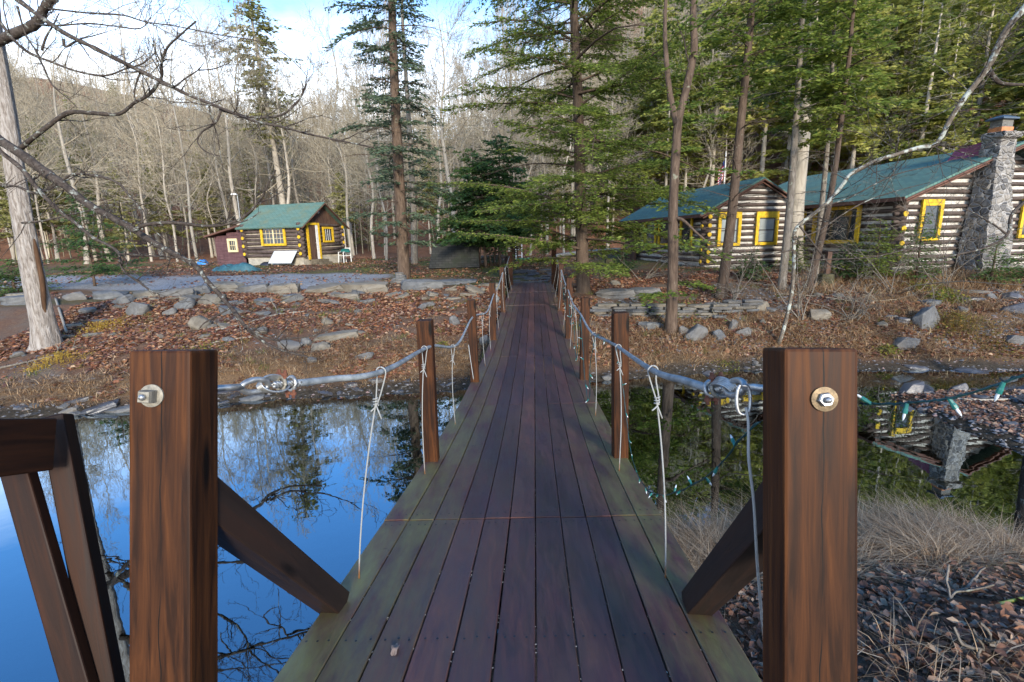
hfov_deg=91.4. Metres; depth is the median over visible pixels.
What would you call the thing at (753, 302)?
dry stone wall
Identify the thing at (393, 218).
bare tree
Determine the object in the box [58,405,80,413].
stone slab
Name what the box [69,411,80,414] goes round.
stone slab
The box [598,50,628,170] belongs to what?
bare tree
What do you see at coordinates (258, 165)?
bare tree
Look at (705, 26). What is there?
hemlock tree
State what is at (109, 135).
bare tree
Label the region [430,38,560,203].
bare tree
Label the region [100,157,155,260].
pine tree
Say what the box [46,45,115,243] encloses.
bare tree
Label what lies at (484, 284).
stone slab
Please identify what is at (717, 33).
bare tree
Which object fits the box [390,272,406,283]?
rock
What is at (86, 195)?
pine tree
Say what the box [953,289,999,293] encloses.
stone slab
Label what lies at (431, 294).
stone slab
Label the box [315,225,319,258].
screen door
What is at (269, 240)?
window
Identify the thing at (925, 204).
window
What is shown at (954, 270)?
bare shrub
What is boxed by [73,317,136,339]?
ground cover
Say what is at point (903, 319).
stone slab
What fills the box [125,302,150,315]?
rock
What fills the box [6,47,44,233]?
bare tree
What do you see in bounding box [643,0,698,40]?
bare tree
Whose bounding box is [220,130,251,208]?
pine tree
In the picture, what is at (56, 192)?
pine tree
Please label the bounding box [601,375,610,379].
rock
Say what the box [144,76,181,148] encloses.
bare tree
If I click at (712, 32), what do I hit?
hemlock tree
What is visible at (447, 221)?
young hemlock
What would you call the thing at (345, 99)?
bare tree
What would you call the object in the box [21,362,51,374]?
ground cover
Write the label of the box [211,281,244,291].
stone slab
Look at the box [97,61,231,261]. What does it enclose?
bare tree
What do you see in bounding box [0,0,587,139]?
sky
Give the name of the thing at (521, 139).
bare tree
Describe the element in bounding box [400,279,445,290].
stone slab
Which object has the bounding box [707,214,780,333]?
bare shrub
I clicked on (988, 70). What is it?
leaning tree
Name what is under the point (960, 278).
dry grass
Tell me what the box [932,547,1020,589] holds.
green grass
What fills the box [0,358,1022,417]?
gravel
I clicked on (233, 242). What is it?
window
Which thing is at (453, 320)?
rock
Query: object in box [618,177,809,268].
log house wing
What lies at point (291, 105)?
bare tree
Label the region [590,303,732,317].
dry stone wall
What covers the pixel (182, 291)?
stone slab
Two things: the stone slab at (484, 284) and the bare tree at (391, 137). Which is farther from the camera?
the bare tree at (391, 137)
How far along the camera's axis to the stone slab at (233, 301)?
15.15 m
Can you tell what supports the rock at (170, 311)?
on the ground at (14, 320)
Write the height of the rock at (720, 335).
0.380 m
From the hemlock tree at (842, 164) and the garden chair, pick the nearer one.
the garden chair
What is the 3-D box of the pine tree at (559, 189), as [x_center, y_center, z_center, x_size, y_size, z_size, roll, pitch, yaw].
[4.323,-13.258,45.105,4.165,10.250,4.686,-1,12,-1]
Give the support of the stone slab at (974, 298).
on the ground at (14, 320)
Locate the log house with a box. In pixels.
[778,115,1023,273]
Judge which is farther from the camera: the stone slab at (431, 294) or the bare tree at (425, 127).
the bare tree at (425, 127)
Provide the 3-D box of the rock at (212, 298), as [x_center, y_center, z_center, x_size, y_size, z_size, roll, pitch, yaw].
[-9.139,-1.182,15.260,0.863,0.563,0.550,-8,12,-4]
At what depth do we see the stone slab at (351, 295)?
15.87 m
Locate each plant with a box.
[629,298,726,323]
[898,309,1013,348]
[899,278,947,292]
[912,286,976,307]
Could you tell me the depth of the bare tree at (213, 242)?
50.33 m
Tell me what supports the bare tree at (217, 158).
on the ground at (14, 320)
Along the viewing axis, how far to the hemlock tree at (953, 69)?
32.19 m
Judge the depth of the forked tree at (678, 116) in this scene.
12.12 m
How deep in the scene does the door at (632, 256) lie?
25.55 m
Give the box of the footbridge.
[130,234,856,681]
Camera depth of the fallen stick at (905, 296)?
14.33 m
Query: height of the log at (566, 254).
0.534 m
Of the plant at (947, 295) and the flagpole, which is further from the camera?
the flagpole
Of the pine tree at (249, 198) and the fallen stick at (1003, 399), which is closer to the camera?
the fallen stick at (1003, 399)
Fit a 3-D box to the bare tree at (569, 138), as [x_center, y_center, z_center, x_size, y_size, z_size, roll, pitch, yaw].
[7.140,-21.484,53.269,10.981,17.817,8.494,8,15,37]
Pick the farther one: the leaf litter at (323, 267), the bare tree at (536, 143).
the bare tree at (536, 143)
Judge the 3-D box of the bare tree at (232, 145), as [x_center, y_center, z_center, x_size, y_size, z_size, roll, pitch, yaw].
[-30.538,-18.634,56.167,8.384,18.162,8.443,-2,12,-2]
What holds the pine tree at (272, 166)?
on the ground at (14, 320)
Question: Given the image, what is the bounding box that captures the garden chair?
[338,248,351,262]
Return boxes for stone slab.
[0,295,25,305]
[5,292,23,295]
[13,405,28,409]
[20,412,39,417]
[28,403,38,407]
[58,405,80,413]
[64,396,91,402]
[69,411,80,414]
[80,398,119,414]
[82,333,100,336]
[87,318,116,322]
[92,290,129,299]
[104,404,129,412]
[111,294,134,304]
[112,304,124,308]
[132,290,160,297]
[134,296,147,299]
[159,287,196,296]
[179,295,202,300]
[188,284,211,293]
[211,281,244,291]
[218,323,231,327]
[220,300,238,304]
[227,391,240,398]
[234,283,269,293]
[239,394,264,401]
[254,298,274,302]
[266,282,300,293]
[278,293,304,303]
[304,283,342,292]
[313,329,359,340]
[326,300,339,303]
[332,292,359,299]
[336,281,388,293]
[344,382,357,387]
[351,290,364,293]
[362,298,375,302]
[368,378,382,383]
[385,291,397,296]
[394,293,408,297]
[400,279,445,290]
[413,287,427,290]
[426,291,439,296]
[437,279,476,284]
[444,297,460,299]
[459,293,476,295]
[465,284,484,293]
[478,283,505,289]
[595,288,634,298]
[629,287,660,296]
[638,321,663,329]
[755,301,769,311]
[894,317,911,323]
[903,364,928,369]
[917,299,942,305]
[923,384,934,394]
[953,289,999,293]
[953,367,988,373]
[960,297,986,301]
[1016,394,1023,402]
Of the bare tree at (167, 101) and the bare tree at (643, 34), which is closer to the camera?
the bare tree at (643, 34)
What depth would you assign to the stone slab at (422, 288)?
16.84 m
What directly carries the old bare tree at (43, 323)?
on the ground at (14, 320)
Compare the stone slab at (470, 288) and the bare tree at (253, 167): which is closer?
the stone slab at (470, 288)
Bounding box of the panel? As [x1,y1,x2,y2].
[269,251,296,262]
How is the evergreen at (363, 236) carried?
on the ground at (14, 320)
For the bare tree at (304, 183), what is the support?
on the ground at (14, 320)
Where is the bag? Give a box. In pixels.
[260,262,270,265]
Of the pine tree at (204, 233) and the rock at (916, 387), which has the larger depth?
the pine tree at (204, 233)
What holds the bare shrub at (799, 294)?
on the ground at (14, 320)
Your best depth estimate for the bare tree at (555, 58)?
49.58 m
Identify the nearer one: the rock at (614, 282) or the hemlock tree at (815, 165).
the rock at (614, 282)
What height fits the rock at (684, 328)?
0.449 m
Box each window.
[227,238,238,251]
[259,228,286,245]
[322,227,333,241]
[644,221,656,243]
[657,220,667,244]
[679,218,693,245]
[716,212,741,245]
[754,211,779,244]
[810,205,862,243]
[916,199,944,240]
[1016,199,1023,237]
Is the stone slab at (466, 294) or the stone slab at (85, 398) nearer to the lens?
the stone slab at (85, 398)
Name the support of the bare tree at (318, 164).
on the ground at (14, 320)
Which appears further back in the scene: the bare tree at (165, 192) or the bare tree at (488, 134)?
the bare tree at (488, 134)
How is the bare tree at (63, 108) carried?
on the ground at (14, 320)
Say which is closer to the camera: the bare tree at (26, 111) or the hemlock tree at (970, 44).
the bare tree at (26, 111)
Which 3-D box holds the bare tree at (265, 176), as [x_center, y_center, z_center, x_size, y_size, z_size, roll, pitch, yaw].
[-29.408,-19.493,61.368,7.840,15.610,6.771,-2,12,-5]
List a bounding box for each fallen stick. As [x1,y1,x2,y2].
[0,339,84,368]
[54,297,67,331]
[215,297,303,330]
[694,300,777,332]
[780,285,898,301]
[793,300,869,323]
[850,281,939,308]
[872,564,911,621]
[925,564,994,616]
[952,622,1020,671]
[958,398,1014,400]
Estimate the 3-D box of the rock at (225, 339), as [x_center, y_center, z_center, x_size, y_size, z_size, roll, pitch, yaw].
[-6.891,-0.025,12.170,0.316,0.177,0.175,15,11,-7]
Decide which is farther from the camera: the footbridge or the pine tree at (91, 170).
the pine tree at (91, 170)
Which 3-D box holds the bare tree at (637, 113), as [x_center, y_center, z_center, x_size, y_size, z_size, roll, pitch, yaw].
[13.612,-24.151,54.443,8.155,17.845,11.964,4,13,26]
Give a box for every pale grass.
[658,483,1023,624]
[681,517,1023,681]
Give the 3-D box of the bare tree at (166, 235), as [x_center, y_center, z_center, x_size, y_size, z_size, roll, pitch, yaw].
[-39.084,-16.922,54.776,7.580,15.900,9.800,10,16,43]
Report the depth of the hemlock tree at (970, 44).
51.55 m
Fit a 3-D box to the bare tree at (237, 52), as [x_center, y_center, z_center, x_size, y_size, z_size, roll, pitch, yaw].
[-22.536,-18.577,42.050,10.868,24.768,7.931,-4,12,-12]
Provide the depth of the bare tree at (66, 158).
37.34 m
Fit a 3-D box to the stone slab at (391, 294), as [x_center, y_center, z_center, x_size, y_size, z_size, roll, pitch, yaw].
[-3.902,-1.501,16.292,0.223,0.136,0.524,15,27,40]
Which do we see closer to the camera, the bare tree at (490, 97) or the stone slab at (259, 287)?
the stone slab at (259, 287)
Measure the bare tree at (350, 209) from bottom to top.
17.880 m
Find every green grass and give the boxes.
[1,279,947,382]
[20,256,777,292]
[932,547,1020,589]
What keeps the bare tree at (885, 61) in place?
on the ground at (14, 320)
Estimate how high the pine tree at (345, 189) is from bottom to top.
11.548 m
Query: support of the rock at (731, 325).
on the ground at (14, 320)
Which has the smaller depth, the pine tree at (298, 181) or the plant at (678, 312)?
the plant at (678, 312)
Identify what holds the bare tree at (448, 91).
on the ground at (14, 320)
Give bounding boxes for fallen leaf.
[391,643,399,655]
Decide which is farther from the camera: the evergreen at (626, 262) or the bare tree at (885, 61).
the bare tree at (885, 61)
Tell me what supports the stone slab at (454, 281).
on the ground at (14, 320)
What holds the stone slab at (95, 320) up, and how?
on the ground at (14, 320)
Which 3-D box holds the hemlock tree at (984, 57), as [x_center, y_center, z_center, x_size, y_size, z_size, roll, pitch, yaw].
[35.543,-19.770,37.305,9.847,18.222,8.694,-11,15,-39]
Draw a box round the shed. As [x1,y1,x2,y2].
[203,225,248,264]
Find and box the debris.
[350,351,707,678]
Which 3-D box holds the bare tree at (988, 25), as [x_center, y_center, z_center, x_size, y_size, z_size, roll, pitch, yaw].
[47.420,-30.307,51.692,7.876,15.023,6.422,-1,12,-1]
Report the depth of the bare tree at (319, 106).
52.18 m
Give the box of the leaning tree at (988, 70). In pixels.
[733,0,1023,344]
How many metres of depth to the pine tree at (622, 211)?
44.07 m
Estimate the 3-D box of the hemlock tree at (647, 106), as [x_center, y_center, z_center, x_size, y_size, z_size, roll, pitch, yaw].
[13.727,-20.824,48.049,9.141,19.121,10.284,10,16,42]
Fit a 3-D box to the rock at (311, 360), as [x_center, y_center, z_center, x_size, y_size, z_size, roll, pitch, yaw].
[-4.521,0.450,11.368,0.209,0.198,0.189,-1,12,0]
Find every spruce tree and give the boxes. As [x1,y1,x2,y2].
[322,0,464,277]
[370,0,456,263]
[675,0,840,299]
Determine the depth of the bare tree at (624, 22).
49.59 m
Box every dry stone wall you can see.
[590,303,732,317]
[704,299,763,312]
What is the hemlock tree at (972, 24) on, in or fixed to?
on the ground at (14, 320)
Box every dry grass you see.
[0,332,489,412]
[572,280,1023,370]
[733,264,1023,296]
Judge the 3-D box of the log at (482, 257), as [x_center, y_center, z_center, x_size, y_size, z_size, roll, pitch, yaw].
[-1.269,-5.484,32.812,2.344,0.326,0.260,-4,12,-12]
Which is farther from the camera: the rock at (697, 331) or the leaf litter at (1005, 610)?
the rock at (697, 331)
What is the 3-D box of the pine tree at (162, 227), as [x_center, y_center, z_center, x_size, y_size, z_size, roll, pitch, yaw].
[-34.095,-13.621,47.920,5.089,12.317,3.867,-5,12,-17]
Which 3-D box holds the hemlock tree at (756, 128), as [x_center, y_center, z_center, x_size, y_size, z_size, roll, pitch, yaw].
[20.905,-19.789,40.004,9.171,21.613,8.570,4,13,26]
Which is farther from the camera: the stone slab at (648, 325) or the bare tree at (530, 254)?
the bare tree at (530, 254)
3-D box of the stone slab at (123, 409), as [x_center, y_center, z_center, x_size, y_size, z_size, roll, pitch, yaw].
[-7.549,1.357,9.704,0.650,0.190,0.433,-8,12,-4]
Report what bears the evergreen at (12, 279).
on the ground at (14, 320)
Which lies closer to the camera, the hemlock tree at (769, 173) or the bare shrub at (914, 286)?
the bare shrub at (914, 286)
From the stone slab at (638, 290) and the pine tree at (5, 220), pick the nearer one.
the stone slab at (638, 290)
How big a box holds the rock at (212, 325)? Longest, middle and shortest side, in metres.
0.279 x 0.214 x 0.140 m
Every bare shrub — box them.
[589,220,716,279]
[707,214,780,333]
[727,223,843,320]
[779,193,1023,326]
[794,258,887,320]
[838,144,1022,289]
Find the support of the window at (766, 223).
in the log house wing
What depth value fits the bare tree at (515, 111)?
52.54 m
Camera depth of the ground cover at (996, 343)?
11.80 m
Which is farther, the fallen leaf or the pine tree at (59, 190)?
the pine tree at (59, 190)
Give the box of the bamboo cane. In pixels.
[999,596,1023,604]
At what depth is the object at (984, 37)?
37.62 m
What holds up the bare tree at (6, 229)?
on the ground at (14, 320)
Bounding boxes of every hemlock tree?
[426,0,752,293]
[603,10,678,202]
[621,27,730,151]
[623,49,702,190]
[628,1,685,183]
[630,73,682,207]
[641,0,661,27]
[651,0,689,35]
[659,108,715,190]
[660,46,732,190]
[664,0,767,185]
[671,19,704,172]
[697,0,714,79]
[698,0,758,57]
[700,0,728,110]
[700,51,758,168]
[714,2,831,184]
[717,0,817,177]
[727,18,782,180]
[746,0,885,289]
[749,2,838,178]
[760,0,902,274]
[769,6,877,153]
[781,0,920,290]
[787,66,829,169]
[789,0,921,168]
[808,0,908,171]
[810,14,902,166]
[828,3,898,160]
[828,25,899,169]
[855,0,952,163]
[858,0,982,164]
[878,0,975,146]
[880,0,1002,132]
[889,17,990,160]
[919,1,971,88]
[921,0,1004,97]
[936,0,1023,152]
[945,1,988,99]
[946,0,1011,101]
[958,0,1013,112]
[967,0,1023,135]
[968,0,1023,102]
[968,31,1023,141]
[972,2,1017,59]
[979,3,1023,118]
[984,3,1023,105]
[987,10,1023,126]
[994,0,1023,71]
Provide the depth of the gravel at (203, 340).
12.10 m
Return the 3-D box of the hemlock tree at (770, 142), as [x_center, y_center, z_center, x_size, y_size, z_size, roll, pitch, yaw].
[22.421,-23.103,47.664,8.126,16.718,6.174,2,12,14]
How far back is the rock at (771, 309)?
13.68 m
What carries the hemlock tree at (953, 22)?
on the ground at (14, 320)
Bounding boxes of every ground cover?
[14,347,87,372]
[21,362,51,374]
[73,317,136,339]
[180,339,246,355]
[703,355,739,369]
[869,344,905,357]
[962,332,1023,363]
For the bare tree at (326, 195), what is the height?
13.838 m
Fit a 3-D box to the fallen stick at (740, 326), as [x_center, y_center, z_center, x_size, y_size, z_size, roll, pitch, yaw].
[5.702,-0.721,13.822,1.006,0.871,3.012,-7,13,-26]
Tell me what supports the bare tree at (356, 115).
on the ground at (14, 320)
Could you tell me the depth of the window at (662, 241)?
22.75 m
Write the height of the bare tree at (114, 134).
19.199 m
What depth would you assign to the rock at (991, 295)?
13.90 m
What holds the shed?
on the ground at (14, 320)
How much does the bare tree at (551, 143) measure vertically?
16.051 m
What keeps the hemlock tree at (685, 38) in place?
on the ground at (14, 320)
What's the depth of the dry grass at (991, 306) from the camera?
12.57 m
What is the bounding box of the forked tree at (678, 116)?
[601,0,756,334]
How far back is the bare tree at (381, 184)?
63.31 m
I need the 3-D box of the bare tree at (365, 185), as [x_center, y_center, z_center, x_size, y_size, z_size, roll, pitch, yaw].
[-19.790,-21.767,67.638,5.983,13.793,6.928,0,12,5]
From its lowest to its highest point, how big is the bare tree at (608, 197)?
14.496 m
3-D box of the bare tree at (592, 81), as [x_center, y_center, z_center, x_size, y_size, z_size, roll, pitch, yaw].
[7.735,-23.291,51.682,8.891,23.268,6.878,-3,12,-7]
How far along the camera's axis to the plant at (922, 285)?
14.88 m
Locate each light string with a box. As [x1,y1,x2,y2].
[561,275,610,402]
[616,348,760,497]
[857,374,1023,420]
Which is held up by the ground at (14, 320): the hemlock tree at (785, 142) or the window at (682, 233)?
the hemlock tree at (785, 142)
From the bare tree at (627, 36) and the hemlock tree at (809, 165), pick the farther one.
the bare tree at (627, 36)
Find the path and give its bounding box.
[498,269,558,282]
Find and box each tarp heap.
[197,259,207,264]
[212,262,262,271]
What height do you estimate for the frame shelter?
1.530 m
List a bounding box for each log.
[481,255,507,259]
[556,249,597,256]
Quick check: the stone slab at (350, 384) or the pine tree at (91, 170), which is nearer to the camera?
the stone slab at (350, 384)
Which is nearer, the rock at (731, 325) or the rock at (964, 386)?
the rock at (964, 386)
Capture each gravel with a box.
[0,294,497,385]
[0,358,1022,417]
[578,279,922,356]
[892,368,1023,451]
[903,275,1023,350]
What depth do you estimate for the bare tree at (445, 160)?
33.01 m
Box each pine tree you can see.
[0,131,66,249]
[0,147,37,241]
[20,116,72,261]
[44,142,75,232]
[47,94,122,260]
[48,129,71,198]
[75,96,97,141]
[82,125,107,216]
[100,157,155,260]
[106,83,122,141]
[128,151,170,239]
[131,131,190,259]
[161,142,191,216]
[178,125,232,257]
[194,169,232,255]
[213,0,308,203]
[219,147,249,211]
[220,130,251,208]
[237,158,263,219]
[259,151,283,189]
[287,142,313,203]
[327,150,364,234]
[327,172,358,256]
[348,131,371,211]
[407,158,446,253]
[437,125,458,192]
[540,141,571,247]
[596,125,630,239]
[726,0,898,269]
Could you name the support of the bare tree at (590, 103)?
on the ground at (14, 320)
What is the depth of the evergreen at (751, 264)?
16.57 m
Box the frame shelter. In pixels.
[429,241,480,269]
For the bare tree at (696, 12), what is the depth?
67.00 m
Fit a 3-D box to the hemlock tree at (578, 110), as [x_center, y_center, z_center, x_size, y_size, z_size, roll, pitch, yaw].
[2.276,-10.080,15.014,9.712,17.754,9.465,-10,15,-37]
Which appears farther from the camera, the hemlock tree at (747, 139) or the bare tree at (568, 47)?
the bare tree at (568, 47)
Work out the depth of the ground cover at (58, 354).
11.45 m
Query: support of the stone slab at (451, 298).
on the ground at (14, 320)
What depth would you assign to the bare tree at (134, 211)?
70.28 m
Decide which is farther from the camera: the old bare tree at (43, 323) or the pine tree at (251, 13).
the pine tree at (251, 13)
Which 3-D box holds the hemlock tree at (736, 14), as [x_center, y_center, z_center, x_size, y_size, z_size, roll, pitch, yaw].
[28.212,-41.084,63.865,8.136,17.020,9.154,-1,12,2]
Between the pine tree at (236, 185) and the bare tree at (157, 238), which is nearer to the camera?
the bare tree at (157, 238)
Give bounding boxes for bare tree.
[0,0,85,263]
[0,0,405,378]
[0,23,85,193]
[0,28,133,263]
[0,63,55,191]
[0,75,87,258]
[0,90,102,263]
[0,175,57,255]
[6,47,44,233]
[7,33,106,244]
[13,76,102,259]
[23,120,67,210]
[24,71,108,194]
[35,67,157,259]
[41,130,126,257]
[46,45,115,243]
[56,67,171,259]
[57,0,188,254]
[57,42,191,261]
[76,70,197,258]
[83,99,141,223]
[84,86,139,218]
[87,104,137,196]
[89,19,240,262]
[90,66,123,102]
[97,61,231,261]
[104,106,195,247]
[113,88,165,187]
[119,0,210,258]
[119,89,169,208]
[131,118,190,214]
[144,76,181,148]
[145,16,275,224]
[148,86,245,255]
[156,76,237,256]
[158,90,187,181]
[158,107,238,216]
[162,0,265,227]
[168,81,233,172]
[169,144,209,223]
[172,91,263,228]
[181,0,318,209]
[183,133,246,228]
[187,89,271,216]
[194,94,300,208]
[210,36,343,203]
[218,112,294,214]
[220,123,292,200]
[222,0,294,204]
[223,90,303,204]
[237,117,298,204]
[241,125,321,204]
[248,81,336,202]
[251,98,294,189]
[266,0,420,258]
[266,34,324,203]
[269,116,327,203]
[275,92,374,211]
[289,38,364,212]
[289,114,365,207]
[293,86,313,147]
[293,115,332,201]
[296,118,367,212]
[298,105,339,186]
[301,64,383,254]
[301,84,357,182]
[311,64,408,258]
[320,16,429,259]
[320,52,382,230]
[329,80,380,224]
[329,81,357,137]
[330,0,405,255]
[331,2,432,200]
[338,1,421,238]
[338,109,389,206]
[354,136,385,222]
[364,132,406,226]
[368,76,425,185]
[372,38,433,196]
[380,59,486,238]
[397,0,505,232]
[412,100,438,197]
[413,22,488,191]
[413,100,440,167]
[423,41,494,202]
[423,52,517,191]
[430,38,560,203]
[435,29,489,209]
[443,41,490,179]
[454,0,564,251]
[463,0,567,248]
[469,53,552,181]
[472,64,505,130]
[473,8,523,177]
[474,102,510,179]
[478,0,555,181]
[490,90,569,189]
[492,10,589,253]
[493,48,573,255]
[507,89,559,172]
[508,17,607,252]
[517,1,569,135]
[519,66,566,195]
[522,86,616,226]
[524,0,594,192]
[527,74,627,163]
[528,59,593,220]
[530,95,602,220]
[533,0,628,235]
[539,36,627,242]
[548,45,613,228]
[554,18,614,106]
[556,70,657,247]
[566,7,626,218]
[585,7,673,214]
[586,74,628,193]
[587,71,656,235]
[598,8,639,107]
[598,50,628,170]
[608,38,654,194]
[620,35,684,196]
[629,3,653,55]
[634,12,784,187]
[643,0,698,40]
[643,7,724,188]
[679,0,716,26]
[679,1,707,29]
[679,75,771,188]
[698,0,746,110]
[861,27,902,156]
[883,22,944,134]
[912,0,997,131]
[935,200,1023,262]
[964,0,1012,108]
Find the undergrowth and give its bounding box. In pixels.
[0,0,1023,259]
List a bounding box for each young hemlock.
[427,145,515,263]
[430,153,525,267]
[446,133,541,266]
[465,160,554,267]
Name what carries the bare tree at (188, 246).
on the ground at (14, 320)
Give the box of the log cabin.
[235,202,349,265]
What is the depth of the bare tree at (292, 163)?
49.03 m
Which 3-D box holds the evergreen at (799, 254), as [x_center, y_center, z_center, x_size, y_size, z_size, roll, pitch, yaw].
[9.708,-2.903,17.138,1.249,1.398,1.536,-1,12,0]
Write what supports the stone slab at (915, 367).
on the ground at (14, 320)
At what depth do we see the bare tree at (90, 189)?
52.87 m
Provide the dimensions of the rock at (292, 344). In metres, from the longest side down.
0.609 x 0.443 x 0.378 m
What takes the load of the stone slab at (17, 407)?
on the ground at (14, 320)
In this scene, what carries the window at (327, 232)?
in the log cabin
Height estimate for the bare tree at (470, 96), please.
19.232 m
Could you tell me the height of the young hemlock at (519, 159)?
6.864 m
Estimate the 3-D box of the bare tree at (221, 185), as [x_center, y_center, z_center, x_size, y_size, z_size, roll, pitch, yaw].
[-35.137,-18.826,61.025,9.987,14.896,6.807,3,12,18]
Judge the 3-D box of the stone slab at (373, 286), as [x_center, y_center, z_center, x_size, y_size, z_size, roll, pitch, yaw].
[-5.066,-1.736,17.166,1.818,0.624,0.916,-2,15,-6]
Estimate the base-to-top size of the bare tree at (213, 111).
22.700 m
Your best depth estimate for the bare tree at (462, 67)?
55.14 m
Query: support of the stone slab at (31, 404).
on the ground at (14, 320)
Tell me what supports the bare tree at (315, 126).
on the ground at (14, 320)
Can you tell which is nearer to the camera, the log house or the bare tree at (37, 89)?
the log house
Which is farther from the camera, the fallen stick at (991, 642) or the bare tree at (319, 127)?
the bare tree at (319, 127)
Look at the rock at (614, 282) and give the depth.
17.44 m
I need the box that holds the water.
[0,370,1023,681]
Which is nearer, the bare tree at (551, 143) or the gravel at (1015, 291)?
the gravel at (1015, 291)
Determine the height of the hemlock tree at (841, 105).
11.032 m
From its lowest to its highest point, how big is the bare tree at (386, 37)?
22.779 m
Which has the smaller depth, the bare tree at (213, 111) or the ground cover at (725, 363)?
the ground cover at (725, 363)
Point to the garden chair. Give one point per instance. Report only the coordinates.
(343, 255)
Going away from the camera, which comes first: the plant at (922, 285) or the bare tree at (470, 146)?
the plant at (922, 285)
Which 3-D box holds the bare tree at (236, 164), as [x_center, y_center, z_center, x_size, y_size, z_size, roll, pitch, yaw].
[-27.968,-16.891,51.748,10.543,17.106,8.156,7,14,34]
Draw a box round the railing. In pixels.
[0,413,125,681]
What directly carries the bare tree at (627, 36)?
on the ground at (14, 320)
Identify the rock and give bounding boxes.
[11,351,24,357]
[57,403,69,408]
[62,291,87,300]
[62,335,75,337]
[66,323,84,326]
[78,307,96,313]
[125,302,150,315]
[162,308,177,315]
[174,297,195,309]
[187,315,210,329]
[196,294,226,304]
[198,334,211,338]
[207,324,217,327]
[218,305,239,315]
[218,391,230,394]
[222,336,234,341]
[255,326,267,333]
[277,339,303,350]
[301,338,311,346]
[307,357,316,362]
[311,341,329,350]
[320,390,332,395]
[322,318,333,324]
[355,352,373,359]
[390,272,406,283]
[418,303,427,309]
[427,301,434,306]
[449,315,459,324]
[479,335,489,345]
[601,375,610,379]
[610,280,620,285]
[678,325,688,333]
[684,324,707,340]
[712,329,725,340]
[728,319,737,329]
[735,327,751,335]
[765,307,776,311]
[809,309,831,320]
[876,321,887,326]
[891,337,919,349]
[899,380,924,393]
[912,306,939,329]
[917,407,928,410]
[939,402,949,405]
[950,383,968,392]
[957,306,968,312]
[968,395,989,398]
[986,293,996,299]
[998,292,1023,299]
[999,302,1023,314]
[1003,421,1017,424]
[1005,335,1023,345]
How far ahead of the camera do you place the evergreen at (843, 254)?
16.37 m
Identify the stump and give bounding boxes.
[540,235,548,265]
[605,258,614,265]
[816,252,834,286]
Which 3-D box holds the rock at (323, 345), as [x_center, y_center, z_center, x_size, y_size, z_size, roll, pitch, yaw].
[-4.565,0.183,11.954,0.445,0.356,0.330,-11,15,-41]
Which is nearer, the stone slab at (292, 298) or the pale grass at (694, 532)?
the pale grass at (694, 532)
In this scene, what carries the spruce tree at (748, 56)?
on the ground at (14, 320)
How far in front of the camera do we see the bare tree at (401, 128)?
59.50 m
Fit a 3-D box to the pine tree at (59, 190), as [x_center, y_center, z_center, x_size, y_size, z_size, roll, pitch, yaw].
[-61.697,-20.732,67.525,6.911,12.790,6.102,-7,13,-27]
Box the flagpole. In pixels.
[718,151,726,184]
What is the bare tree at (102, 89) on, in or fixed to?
on the ground at (14, 320)
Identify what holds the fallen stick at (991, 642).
on the ground at (14, 320)
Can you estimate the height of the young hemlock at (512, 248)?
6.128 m
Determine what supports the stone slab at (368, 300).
on the ground at (14, 320)
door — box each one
[308,225,317,258]
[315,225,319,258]
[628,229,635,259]
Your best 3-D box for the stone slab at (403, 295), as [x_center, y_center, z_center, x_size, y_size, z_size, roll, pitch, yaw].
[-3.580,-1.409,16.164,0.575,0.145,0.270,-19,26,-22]
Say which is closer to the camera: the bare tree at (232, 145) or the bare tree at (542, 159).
the bare tree at (542, 159)
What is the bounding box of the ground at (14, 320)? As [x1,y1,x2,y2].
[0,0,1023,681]
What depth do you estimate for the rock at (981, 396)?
9.12 m
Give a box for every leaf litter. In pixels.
[0,249,951,297]
[0,286,506,401]
[681,519,1023,681]
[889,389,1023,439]
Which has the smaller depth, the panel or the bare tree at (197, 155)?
the panel
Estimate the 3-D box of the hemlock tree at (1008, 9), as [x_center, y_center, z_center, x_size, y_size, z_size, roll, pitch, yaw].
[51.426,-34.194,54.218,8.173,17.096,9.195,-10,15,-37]
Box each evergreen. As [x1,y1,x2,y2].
[0,258,61,296]
[39,190,148,285]
[344,213,366,246]
[353,201,382,249]
[608,251,638,273]
[731,249,771,280]
[773,235,812,271]
[820,240,876,276]
[832,218,912,281]
[883,211,955,280]
[964,236,1023,284]
[997,238,1023,281]
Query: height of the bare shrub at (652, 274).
2.956 m
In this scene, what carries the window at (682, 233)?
in the log house wing
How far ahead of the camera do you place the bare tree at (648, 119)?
46.70 m
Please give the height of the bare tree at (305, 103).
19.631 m
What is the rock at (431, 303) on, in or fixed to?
on the ground at (14, 320)
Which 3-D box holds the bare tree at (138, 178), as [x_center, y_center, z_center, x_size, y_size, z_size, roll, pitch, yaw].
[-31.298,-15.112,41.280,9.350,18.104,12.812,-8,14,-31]
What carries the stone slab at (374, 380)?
on the ground at (14, 320)
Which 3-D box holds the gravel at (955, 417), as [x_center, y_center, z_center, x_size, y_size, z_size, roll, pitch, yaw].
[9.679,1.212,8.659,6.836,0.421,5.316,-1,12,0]

